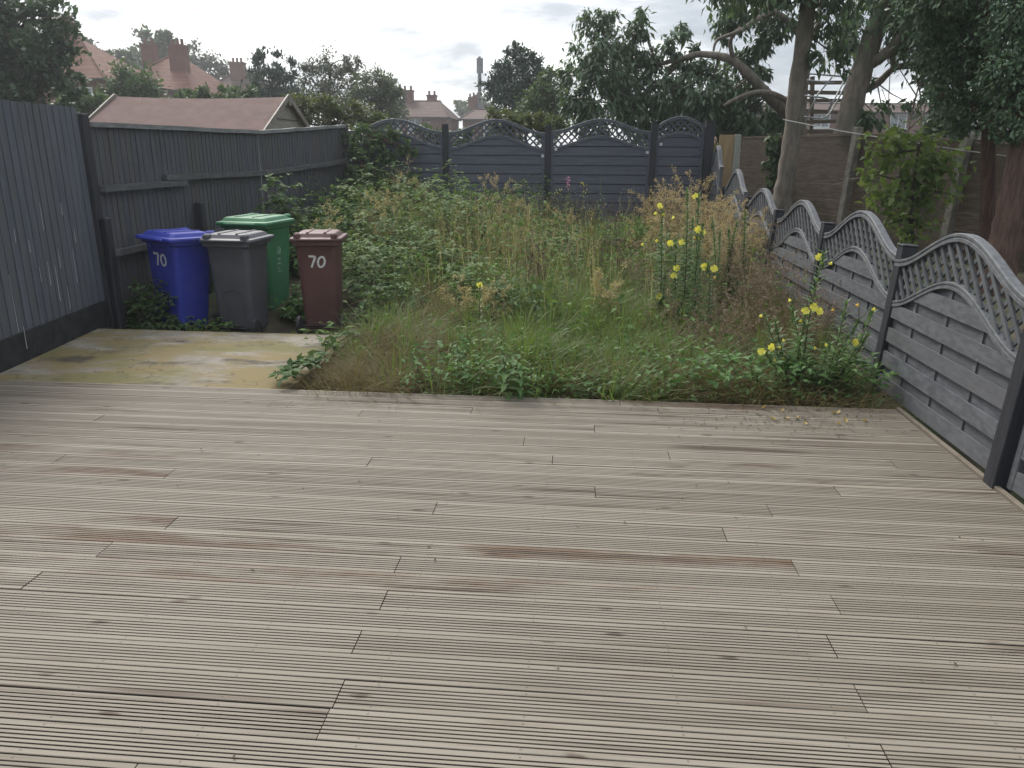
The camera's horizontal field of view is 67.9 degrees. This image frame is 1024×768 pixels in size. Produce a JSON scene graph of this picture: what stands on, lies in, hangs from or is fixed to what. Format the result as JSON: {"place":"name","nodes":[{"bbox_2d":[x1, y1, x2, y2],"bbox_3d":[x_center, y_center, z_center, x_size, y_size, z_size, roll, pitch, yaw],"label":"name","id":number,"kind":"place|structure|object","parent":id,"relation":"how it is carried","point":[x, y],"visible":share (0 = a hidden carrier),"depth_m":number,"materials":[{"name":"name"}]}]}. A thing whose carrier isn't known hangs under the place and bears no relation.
{"place":"outdoors","nodes":[
{"label":"outdoors","id":0,"kind":"place"},
{"bbox_2d":[0,380,1023,767],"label":"deck","id":1,"kind":"structure","parent":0,"point":[450,582],"depth_m":2.92,"materials":[{"name":"wood"}]},
{"bbox_2d":[876,233,1023,468],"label":"trellis fence panel","id":2,"kind":"object","parent":1,"relation":"on","point":[950,353],"visible":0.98,"depth_m":4.39,"materials":[{"name":"grey paint"}]},
{"bbox_2d":[896,407,1023,513],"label":"timber batten","id":3,"kind":"object","parent":1,"relation":"on","point":[1011,499],"visible":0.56,"depth_m":4.17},
{"bbox_2d":[983,329,1023,492],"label":"fence post","id":4,"kind":"object","parent":1,"relation":"on","point":[1004,445],"visible":0.86,"depth_m":3.75,"materials":[{"name":"grey paint"}]},
{"bbox_2d":[1006,425,1023,498],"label":"trellis fence panel","id":5,"kind":"object","parent":4,"relation":"attached to","point":[1015,483],"visible":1,"depth_m":3.69,"materials":[{"name":"grey paint"}]},
{"bbox_2d":[5,0,1020,147],"label":"sky","id":6,"kind":"structure","parent":0,"point":[430,45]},
{"bbox_2d":[103,170,1023,504],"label":"ground","id":7,"kind":"structure","parent":0,"point":[281,326],"depth_m":8.29,"materials":[{"name":"soil"}]},
{"bbox_2d":[0,0,91,112],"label":"broadleaf tree","id":8,"kind":"object","parent":7,"relation":"on","point":[33,60],"visible":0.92,"depth_m":19.25,"materials":[{"name":"green plant"}]},
{"bbox_2d":[48,88,109,115],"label":"bush","id":9,"kind":"object","parent":7,"relation":"on","point":[89,106],"visible":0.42,"depth_m":25.32,"materials":[{"name":"green plant"}]},
{"bbox_2d":[1,12,173,105],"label":"brick house","id":10,"kind":"structure","parent":7,"relation":"on","point":[90,68],"depth_m":44.03,"materials":[{"name":"red tile"}]},
{"bbox_2d":[77,113,125,328],"bbox_3d":[-3.891,-1.421,7.214,0.155,2.155,0.135,2,17,4],"label":"fence post","id":11,"kind":"object","parent":7,"relation":"on","point":[107,260],"visible":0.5,"depth_m":7.20,"materials":[{"name":"grey paint"}]},
{"bbox_2d":[91,53,169,105],"bbox_3d":[-14.592,-10.294,29.851,3.557,4.843,2.895,2,17,4],"label":"tree","id":12,"kind":"object","parent":7,"relation":"on","point":[125,82],"visible":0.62,"depth_m":28.84,"materials":[{"name":"green plant"}]},
{"bbox_2d":[129,24,190,68],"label":"broadleaf tree","id":13,"kind":"object","parent":7,"relation":"on","point":[161,39],"visible":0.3,"depth_m":71.35,"materials":[{"name":"green plant"}]},
{"bbox_2d":[123,275,202,330],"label":"leafy clump","id":14,"kind":"object","parent":7,"relation":"on","point":[146,324],"visible":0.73,"depth_m":7.58,"materials":[{"name":"green plant"}]},
{"bbox_2d":[90,122,264,328],"bbox_3d":[-3.654,-1.912,8.918,0.110,2.110,3.403,3,17,8],"label":"close board fence","id":15,"kind":"object","parent":7,"relation":"on","point":[152,177],"visible":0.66,"depth_m":8.18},
{"bbox_2d":[0,329,355,389],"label":"patio slab","id":16,"kind":"structure","parent":7,"relation":"on","point":[170,358],"depth_m":6.10,"materials":[{"name":"concrete"}]},
{"bbox_2d":[0,99,110,372],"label":"close board fence","id":17,"kind":"object","parent":16,"relation":"on","point":[51,292],"visible":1,"depth_m":6.30,"materials":[{"name":"black paint"}]},
{"bbox_2d":[268,323,365,387],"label":"creeping bramble","id":18,"kind":"object","parent":16,"relation":"on","point":[293,366],"visible":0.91,"depth_m":5.73,"materials":[{"name":"green plant"}]},
{"bbox_2d":[135,227,220,330],"bbox_3d":[-3.381,-1.043,7.763,0.547,1.040,0.658,12,18,27],"label":"wheelie bin","id":19,"kind":"object","parent":7,"relation":"on","point":[179,260],"visible":0.72,"depth_m":7.59,"materials":[{"name":"blue plastic"}]},
{"bbox_2d":[139,38,227,97],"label":"brick house","id":20,"kind":"structure","parent":7,"relation":"on","point":[176,68],"depth_m":54.14,"materials":[{"name":"red tile"}]},
{"bbox_2d":[89,94,310,203],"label":"garden shed","id":21,"kind":"structure","parent":7,"relation":"on","point":[268,113],"depth_m":14.39,"materials":[{"name":"brown roofing tile"},{"name":"dark grey painted wood"}]},
{"bbox_2d":[185,37,231,79],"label":"birch tree","id":22,"kind":"object","parent":7,"relation":"on","point":[205,63],"visible":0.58,"depth_m":76.48,"materials":[{"name":"green plant"}]},
{"bbox_2d":[164,81,261,98],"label":"hedge","id":23,"kind":"object","parent":7,"relation":"on","point":[203,92],"visible":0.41,"depth_m":26.04,"materials":[{"name":"green plant"}]},
{"bbox_2d":[199,229,274,332],"bbox_3d":[-2.758,-1.029,7.764,0.547,1.040,0.658,3,17,7],"label":"wheelie bin","id":24,"kind":"object","parent":7,"relation":"on","point":[238,260],"visible":0.86,"depth_m":7.58,"materials":[{"name":"grey plastic"}]},
{"bbox_2d":[219,58,268,92],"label":"brick house","id":25,"kind":"structure","parent":7,"relation":"on","point":[236,75],"depth_m":72.14,"materials":[{"name":"brown tile"}]},
{"bbox_2d":[215,213,299,309],"bbox_3d":[-2.829,-1.349,8.548,0.619,1.076,0.742,4,17,11],"label":"wheelie bin","id":26,"kind":"object","parent":7,"relation":"on","point":[277,226],"visible":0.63,"depth_m":8.40,"materials":[{"name":"green plastic"}]},
{"bbox_2d":[241,45,312,126],"bbox_3d":[-10.128,-11.630,32.961,3.759,5.639,2.973,2,17,4],"label":"broadleaf tree","id":27,"kind":"object","parent":7,"relation":"on","point":[277,76],"visible":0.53,"depth_m":32.22,"materials":[{"name":"green plant"}]},
{"bbox_2d":[255,173,314,277],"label":"bramble bush","id":28,"kind":"object","parent":7,"relation":"on","point":[275,200],"visible":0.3,"depth_m":9.53,"materials":[{"name":"green plant"}]},
{"bbox_2d":[276,284,304,320],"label":"leafy clump","id":29,"kind":"object","parent":7,"relation":"on","point":[294,306],"visible":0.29,"depth_m":8.18,"materials":[{"name":"green plant"}]},
{"bbox_2d":[258,125,350,234],"bbox_3d":[-3.124,-2.979,11.813,0.105,2.080,2.790,4,17,11],"label":"close board fence","id":30,"kind":"object","parent":7,"relation":"on","point":[302,155],"visible":0.56,"depth_m":11.58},
{"bbox_2d":[289,229,347,333],"bbox_3d":[-1.948,-1.052,7.809,0.511,1.031,0.630,-1,17,-4],"label":"wheelie bin","id":31,"kind":"object","parent":7,"relation":"on","point":[319,254],"visible":0.88,"depth_m":7.62,"materials":[{"name":"brown plastic"}]},
{"bbox_2d":[296,39,366,128],"bbox_3d":[-8.204,-12.568,35.407,3.871,6.017,3.356,9,19,27],"label":"birch tree","id":32,"kind":"object","parent":7,"relation":"on","point":[328,83],"visible":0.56,"depth_m":34.10,"materials":[{"name":"green plant"}]},
{"bbox_2d":[281,88,396,133],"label":"shrub","id":33,"kind":"object","parent":7,"relation":"on","point":[333,110],"visible":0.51,"depth_m":16.67,"materials":[{"name":"green plant"}]},
{"bbox_2d":[304,171,432,257],"bbox_3d":[-2.046,-2.430,10.905,2.038,1.203,1.980,2,17,4],"label":"bramble bush","id":34,"kind":"object","parent":7,"relation":"on","point":[354,211],"visible":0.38,"depth_m":10.81,"materials":[{"name":"green plant"}]},
{"bbox_2d":[325,142,412,233],"bbox_3d":[-2.232,-3.091,12.294,1.606,1.546,1.608,2,17,4],"label":"bramble bush","id":35,"kind":"object","parent":7,"relation":"on","point":[369,168],"visible":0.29,"depth_m":12.22,"materials":[{"name":"green plant"}]},
{"bbox_2d":[350,173,403,250],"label":"seeding weed","id":36,"kind":"object","parent":7,"relation":"on","point":[386,202],"visible":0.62,"depth_m":10.26,"materials":[{"name":"green plant"}]},
{"bbox_2d":[345,61,409,134],"bbox_3d":[-5.537,-10.586,31.138,2.542,4.755,2.525,11,20,32],"label":"broadleaf tree","id":37,"kind":"object","parent":7,"relation":"on","point":[382,93],"visible":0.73,"depth_m":30.46,"materials":[{"name":"green plant"}]},
{"bbox_2d":[342,238,412,303],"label":"bramble bush","id":38,"kind":"object","parent":7,"relation":"on","point":[349,275],"visible":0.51,"depth_m":8.48,"materials":[{"name":"green plant"}]},
{"bbox_2d":[340,121,424,204],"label":"climbing bramble","id":39,"kind":"object","parent":7,"relation":"on","point":[375,138],"visible":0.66,"depth_m":12.81,"materials":[{"name":"green plant"}]},
{"bbox_2d":[342,206,432,280],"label":"bramble bush","id":40,"kind":"object","parent":7,"relation":"on","point":[388,228],"visible":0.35,"depth_m":9.63,"materials":[{"name":"green plant"}]},
{"bbox_2d":[340,272,440,328],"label":"bramble bush","id":41,"kind":"object","parent":7,"relation":"on","point":[375,300],"visible":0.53,"depth_m":7.64,"materials":[{"name":"green plant"}]},
{"bbox_2d":[347,119,442,227],"bbox_3d":[-1.995,-3.618,13.131,1.640,1.815,0.062,2,17,4],"label":"trellis fence panel","id":42,"kind":"object","parent":7,"relation":"on","point":[430,156],"visible":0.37,"depth_m":13.01,"materials":[{"name":"wood grey painted wood"},{"name":"charcoal paint"}]},
{"bbox_2d":[364,86,461,146],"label":"terrace house","id":43,"kind":"structure","parent":7,"relation":"on","point":[433,111],"depth_m":73.15,"materials":[{"name":"red brick"}]},
{"bbox_2d":[380,226,467,282],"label":"bramble bush","id":44,"kind":"object","parent":7,"relation":"on","point":[440,242],"visible":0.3,"depth_m":9.08,"materials":[{"name":"green plant"}]},
{"bbox_2d":[379,159,484,241],"bbox_3d":[-1.242,-2.836,11.901,1.817,1.317,2.026,2,17,4],"label":"bramble bush","id":45,"kind":"object","parent":7,"relation":"on","point":[437,178],"visible":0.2,"depth_m":11.68,"materials":[{"name":"green plant"}]},
{"bbox_2d":[387,176,507,258],"bbox_3d":[-0.877,-2.249,10.493,1.830,1.182,1.853,2,17,4],"label":"bramble bush","id":46,"kind":"object","parent":7,"relation":"on","point":[444,202],"visible":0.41,"depth_m":10.34,"materials":[{"name":"green plant"}]},
{"bbox_2d":[403,238,494,300],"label":"bramble bush","id":47,"kind":"object","parent":7,"relation":"on","point":[468,256],"visible":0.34,"depth_m":8.73,"materials":[{"name":"green plant"}]},
{"bbox_2d":[433,255,514,310],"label":"bramble bush","id":48,"kind":"object","parent":7,"relation":"on","point":[468,276],"visible":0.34,"depth_m":7.98,"materials":[{"name":"green plant"}]},
{"bbox_2d":[437,271,513,320],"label":"seeding weed","id":49,"kind":"object","parent":7,"relation":"on","point":[487,298],"visible":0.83,"depth_m":7.11,"materials":[{"name":"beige plant"}]},
{"bbox_2d":[458,92,522,141],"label":"terrace house","id":50,"kind":"structure","parent":7,"relation":"on","point":[473,117],"depth_m":76.18,"materials":[{"name":"red brick"}]},
{"bbox_2d":[448,119,544,228],"bbox_3d":[-0.264,-3.558,12.996,1.645,1.825,0.063,2,17,4],"label":"trellis fence panel","id":51,"kind":"object","parent":7,"relation":"on","point":[506,156],"visible":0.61,"depth_m":12.92,"materials":[{"name":"grey wood"}]},
{"bbox_2d":[155,168,858,373],"bbox_3d":[-0.250,-1.755,9.311,6.490,1.580,8.046,2,17,4],"label":"ground cover","id":52,"kind":"object","parent":7,"relation":"on","point":[548,280],"visible":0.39,"depth_m":9.36,"materials":[{"name":"green plant"}]},
{"bbox_2d":[454,277,565,337],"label":"bramble bush","id":53,"kind":"object","parent":7,"relation":"on","point":[528,300],"visible":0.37,"depth_m":7.30,"materials":[{"name":"green plant"}]},
{"bbox_2d":[488,340,539,399],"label":"nettle","id":54,"kind":"object","parent":7,"relation":"on","point":[508,395],"visible":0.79,"depth_m":5.15,"materials":[{"name":"green plant"}]},
{"bbox_2d":[474,40,555,134],"bbox_3d":[0.192,-10.020,28.490,3.131,5.299,2.420,-9,19,-28],"label":"broadleaf tree","id":55,"kind":"object","parent":7,"relation":"on","point":[500,91],"visible":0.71,"depth_m":27.66,"materials":[{"name":"green plant"}]},
{"bbox_2d":[485,103,569,147],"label":"shrub","id":56,"kind":"object","parent":7,"relation":"on","point":[541,123],"visible":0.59,"depth_m":14.64,"materials":[{"name":"green plant"}]},
{"bbox_2d":[510,64,570,143],"bbox_3d":[1.065,-7.907,23.738,2.369,3.983,1.907,2,17,4],"label":"broadleaf tree","id":57,"kind":"object","parent":7,"relation":"on","point":[534,102],"visible":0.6,"depth_m":23.21,"materials":[{"name":"green plant"}]},
{"bbox_2d":[544,125,551,230],"bbox_3d":[0.601,-3.385,12.973,0.112,1.940,0.112,2,17,4],"label":"fence post","id":58,"kind":"object","parent":7,"relation":"on","point":[548,128],"visible":0.78,"depth_m":12.82,"materials":[{"name":"grey paint"}]},
{"bbox_2d":[507,224,590,272],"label":"bramble bush","id":59,"kind":"object","parent":7,"relation":"on","point":[554,238],"visible":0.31,"depth_m":9.78,"materials":[{"name":"green plant"}]},
{"bbox_2d":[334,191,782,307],"bbox_3d":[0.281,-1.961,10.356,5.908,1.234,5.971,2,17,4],"label":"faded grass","id":60,"kind":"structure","parent":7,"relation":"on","point":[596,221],"depth_m":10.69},
{"bbox_2d":[259,238,888,412],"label":"green grass","id":61,"kind":"structure","parent":7,"relation":"on","point":[537,347],"depth_m":6.44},
{"bbox_2d":[549,119,650,230],"bbox_3d":[1.475,-3.510,12.857,1.655,1.840,0.063,2,17,4],"label":"trellis fence panel","id":62,"kind":"object","parent":7,"relation":"on","point":[615,165],"visible":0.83,"depth_m":12.81,"materials":[{"name":"grey"}]},
{"bbox_2d":[590,261,627,318],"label":"seeding weed","id":63,"kind":"object","parent":7,"relation":"on","point":[601,289],"visible":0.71,"depth_m":7.18,"materials":[{"name":"beige plant"}]},
{"bbox_2d":[398,315,901,408],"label":"edge weeds","id":64,"kind":"object","parent":7,"relation":"on","point":[727,378],"visible":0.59,"depth_m":5.33,"materials":[{"name":"green plant"}]},
{"bbox_2d":[646,121,658,230],"bbox_3d":[2.345,-3.363,12.825,0.112,2.010,0.112,2,17,4],"label":"fence post","id":65,"kind":"object","parent":7,"relation":"on","point":[653,147],"visible":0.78,"depth_m":12.66,"materials":[{"name":"grey paint"}]},
{"bbox_2d":[626,212,685,258],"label":"seeding weed","id":66,"kind":"object","parent":7,"relation":"on","point":[652,233],"visible":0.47,"depth_m":9.82,"materials":[{"name":"beige plant"}]},
{"bbox_2d":[641,203,671,322],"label":"primrose plant","id":67,"kind":"object","parent":7,"relation":"on","point":[662,248],"visible":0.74,"depth_m":7.09,"materials":[{"name":"green plant"}]},
{"bbox_2d":[626,165,695,239],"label":"seeding weed","id":68,"kind":"object","parent":7,"relation":"on","point":[671,197],"visible":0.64,"depth_m":10.74,"materials":[{"name":"beige plant"}]},
{"bbox_2d":[635,232,713,293],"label":"green bush","id":69,"kind":"object","parent":7,"relation":"on","point":[671,250],"visible":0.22,"depth_m":8.75,"materials":[{"name":"green plant"}]},
{"bbox_2d":[663,186,694,331],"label":"primrose plant","id":70,"kind":"object","parent":7,"relation":"on","point":[673,275],"visible":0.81,"depth_m":6.85,"materials":[{"name":"green plant"}]},
{"bbox_2d":[653,116,705,231],"bbox_3d":[2.772,-3.490,12.748,0.817,1.885,0.063,2,17,4],"label":"trellis fence panel","id":71,"kind":"object","parent":7,"relation":"on","point":[682,152],"visible":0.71,"depth_m":12.65,"materials":[{"name":"grey"}]},
{"bbox_2d":[553,0,809,147],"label":"ash tree","id":72,"kind":"object","parent":7,"relation":"on","point":[729,106],"visible":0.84,"depth_m":14.71,"materials":[{"name":"green plant"}]},
{"bbox_2d":[681,192,705,312],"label":"primrose plant","id":73,"kind":"object","parent":7,"relation":"on","point":[697,227],"visible":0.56,"depth_m":7.33,"materials":[{"name":"green plant"}]},
{"bbox_2d":[684,222,719,343],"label":"primrose plant","id":74,"kind":"object","parent":7,"relation":"on","point":[707,268],"visible":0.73,"depth_m":6.60,"materials":[{"name":"green plant"}]},
{"bbox_2d":[671,187,739,265],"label":"seeding weed","id":75,"kind":"object","parent":7,"relation":"on","point":[708,233],"visible":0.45,"depth_m":9.04,"materials":[{"name":"beige plant"}]},
{"bbox_2d":[671,289,739,352],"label":"dead weed","id":76,"kind":"object","parent":7,"relation":"on","point":[701,330],"visible":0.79,"depth_m":6.18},
{"bbox_2d":[699,121,715,219],"bbox_3d":[3.242,-3.339,12.753,0.162,2.020,0.162,2,17,4],"label":"fence post","id":77,"kind":"object","parent":7,"relation":"on","point":[709,137],"visible":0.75,"depth_m":12.55,"materials":[{"name":"grey paint"}]},
{"bbox_2d":[707,145,723,219],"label":"trellis fence panel","id":78,"kind":"object","parent":7,"relation":"on","point":[717,166],"visible":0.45,"depth_m":12.09,"materials":[{"name":"grey paint"}]},
{"bbox_2d":[688,223,767,284],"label":"seeding weed","id":79,"kind":"object","parent":7,"relation":"on","point":[724,247],"visible":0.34,"depth_m":8.26,"materials":[{"name":"beige plant"}]},
{"bbox_2d":[719,134,741,193],"bbox_3d":[3.715,-3.426,13.215,0.355,1.725,0.090,2,17,4],"label":"timber post","id":80,"kind":"object","parent":7,"relation":"on","point":[730,145],"visible":0.44,"depth_m":13.04,"materials":[{"name":"brown wood"}]},
{"bbox_2d":[721,169,748,256],"bbox_3d":[3.230,-2.450,11.157,0.062,1.345,1.501,3,17,4],"label":"trellis fence panel","id":81,"kind":"object","parent":7,"relation":"on","point":[736,181],"visible":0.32,"depth_m":10.87,"materials":[{"name":"grey paint"}]},
{"bbox_2d":[720,209,750,312],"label":"primrose plant","id":82,"kind":"object","parent":7,"relation":"on","point":[731,247],"visible":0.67,"depth_m":7.79,"materials":[{"name":"green plant"}]},
{"bbox_2d":[718,198,771,270],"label":"seeding weed","id":83,"kind":"object","parent":7,"relation":"on","point":[751,223],"visible":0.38,"depth_m":9.17,"materials":[{"name":"beige plant"}]},
{"bbox_2d":[703,254,793,338],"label":"dead weed","id":84,"kind":"object","parent":7,"relation":"on","point":[744,291],"visible":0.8,"depth_m":6.78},
{"bbox_2d":[708,282,790,360],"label":"dead weed","id":85,"kind":"object","parent":7,"relation":"on","point":[745,322],"visible":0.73,"depth_m":6.01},
{"bbox_2d":[746,188,776,278],"bbox_3d":[3.111,-1.894,9.668,0.062,1.155,1.730,5,17,3],"label":"trellis fence panel","id":86,"kind":"object","parent":7,"relation":"on","point":[758,200],"visible":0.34,"depth_m":9.41,"materials":[{"name":"grey paint"}]},
{"bbox_2d":[729,242,800,319],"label":"dead weed","id":87,"kind":"object","parent":7,"relation":"on","point":[767,276],"visible":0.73,"depth_m":7.13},
{"bbox_2d":[686,0,899,232],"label":"leaning tree","id":88,"kind":"object","parent":7,"relation":"on","point":[807,32],"visible":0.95,"depth_m":10.36,"materials":[{"name":"grey plant"}]},
{"bbox_2d":[768,200,820,313],"bbox_3d":[2.952,-1.327,7.934,0.063,1.155,1.730,5,17,4],"label":"trellis fence panel","id":89,"kind":"object","parent":7,"relation":"on","point":[794,238],"visible":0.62,"depth_m":7.82,"materials":[{"name":"grey paint"}]},
{"bbox_2d":[739,133,859,237],"bbox_3d":[4.699,-3.299,12.819,0.075,1.714,2.702,-7,18,-22],"label":"board fence","id":90,"kind":"object","parent":7,"relation":"on","point":[822,160],"visible":0.43,"depth_m":12.30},
{"bbox_2d":[761,133,781,194],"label":"climbing ivy","id":91,"kind":"object","parent":90,"relation":"attached to","point":[772,150],"visible":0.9,"depth_m":13.00,"materials":[{"name":"green plant"}]},
{"bbox_2d":[747,249,884,406],"bbox_3d":[2.092,-0.339,5.246,0.951,1.187,0.599,2,17,4],"label":"primrose plant","id":92,"kind":"object","parent":7,"relation":"on","point":[799,349],"visible":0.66,"depth_m":5.27,"materials":[{"name":"green plant"}]},
{"bbox_2d":[762,269,875,358],"bbox_3d":[2.451,-0.508,6.146,0.791,0.842,1.153,7,18,20],"label":"dead weed","id":93,"kind":"object","parent":7,"relation":"on","point":[815,328],"visible":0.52,"depth_m":6.05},
{"bbox_2d":[806,76,845,134],"bbox_3d":[6.622,-5.495,15.984,1.331,1.831,0.405,2,17,4],"label":"board stack","id":94,"kind":"object","parent":7,"relation":"on","point":[812,91],"visible":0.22,"depth_m":15.83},
{"bbox_2d":[834,127,863,241],"bbox_3d":[5.098,-2.912,11.598,0.120,1.905,0.100,-3,17,-23],"label":"concrete post","id":95,"kind":"object","parent":7,"relation":"on","point":[847,187],"visible":0.57,"depth_m":11.50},
{"bbox_2d":[810,210,896,372],"bbox_3d":[2.772,-0.823,6.205,0.062,1.155,1.730,5,17,4],"label":"trellis fence panel","id":96,"kind":"object","parent":7,"relation":"on","point":[862,277],"visible":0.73,"depth_m":6.04,"materials":[{"name":"grey paint"}]},
{"bbox_2d":[714,96,1008,165],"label":"terrace house","id":97,"kind":"structure","parent":7,"relation":"on","point":[898,113],"depth_m":68.78,"materials":[{"name":"red brick"}]},
{"bbox_2d":[866,243,919,405],"bbox_3d":[2.672,-0.375,5.386,0.112,1.215,0.112,5,17,4],"label":"fence post","id":98,"kind":"object","parent":7,"relation":"on","point":[903,251],"visible":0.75,"depth_m":5.31,"materials":[{"name":"grey paint"}]},
{"bbox_2d":[849,133,963,258],"bbox_3d":[5.579,-2.696,10.853,0.075,1.718,1.852,-7,18,-22],"label":"board fence","id":99,"kind":"object","parent":7,"relation":"on","point":[860,193],"visible":0.22,"depth_m":10.96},
{"bbox_2d":[824,0,992,142],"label":"forked tree","id":100,"kind":"object","parent":7,"relation":"on","point":[852,112],"visible":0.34,"depth_m":13.00,"materials":[{"name":"grey plant"}]},
{"bbox_2d":[854,117,976,245],"bbox_3d":[4.709,-2.212,9.089,1.362,1.838,0.951,-3,17,-11],"label":"bush","id":101,"kind":"object","parent":7,"relation":"on","point":[929,167],"visible":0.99,"depth_m":8.96,"materials":[{"name":"green plant"}]},
{"bbox_2d":[879,0,1018,271],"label":"cypress tree","id":102,"kind":"object","parent":7,"relation":"on","point":[957,69],"visible":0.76,"depth_m":8.30,"materials":[{"name":"green plant"}]},
{"bbox_2d":[939,133,974,260],"bbox_3d":[5.806,-2.368,10.020,0.120,1.790,0.100,-3,17,-23],"label":"concrete post","id":103,"kind":"object","parent":7,"relation":"on","point":[950,216],"visible":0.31,"depth_m":9.97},
{"bbox_2d":[949,139,1023,272],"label":"board fence","id":104,"kind":"object","parent":7,"relation":"on","point":[967,217],"visible":0.23,"depth_m":9.87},
{"bbox_2d":[963,0,1023,297],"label":"cypress tree","id":105,"kind":"object","parent":7,"relation":"on","point":[1005,93],"visible":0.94,"depth_m":7.54,"materials":[{"name":"green plant"}]},
{"bbox_2d":[355,179,772,331],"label":"dry grass","id":106,"kind":"structure","parent":0,"point":[488,239],"depth_m":9.46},
{"bbox_2d":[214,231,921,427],"bbox_3d":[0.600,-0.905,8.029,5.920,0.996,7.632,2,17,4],"label":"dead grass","id":107,"kind":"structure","parent":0,"point":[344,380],"depth_m":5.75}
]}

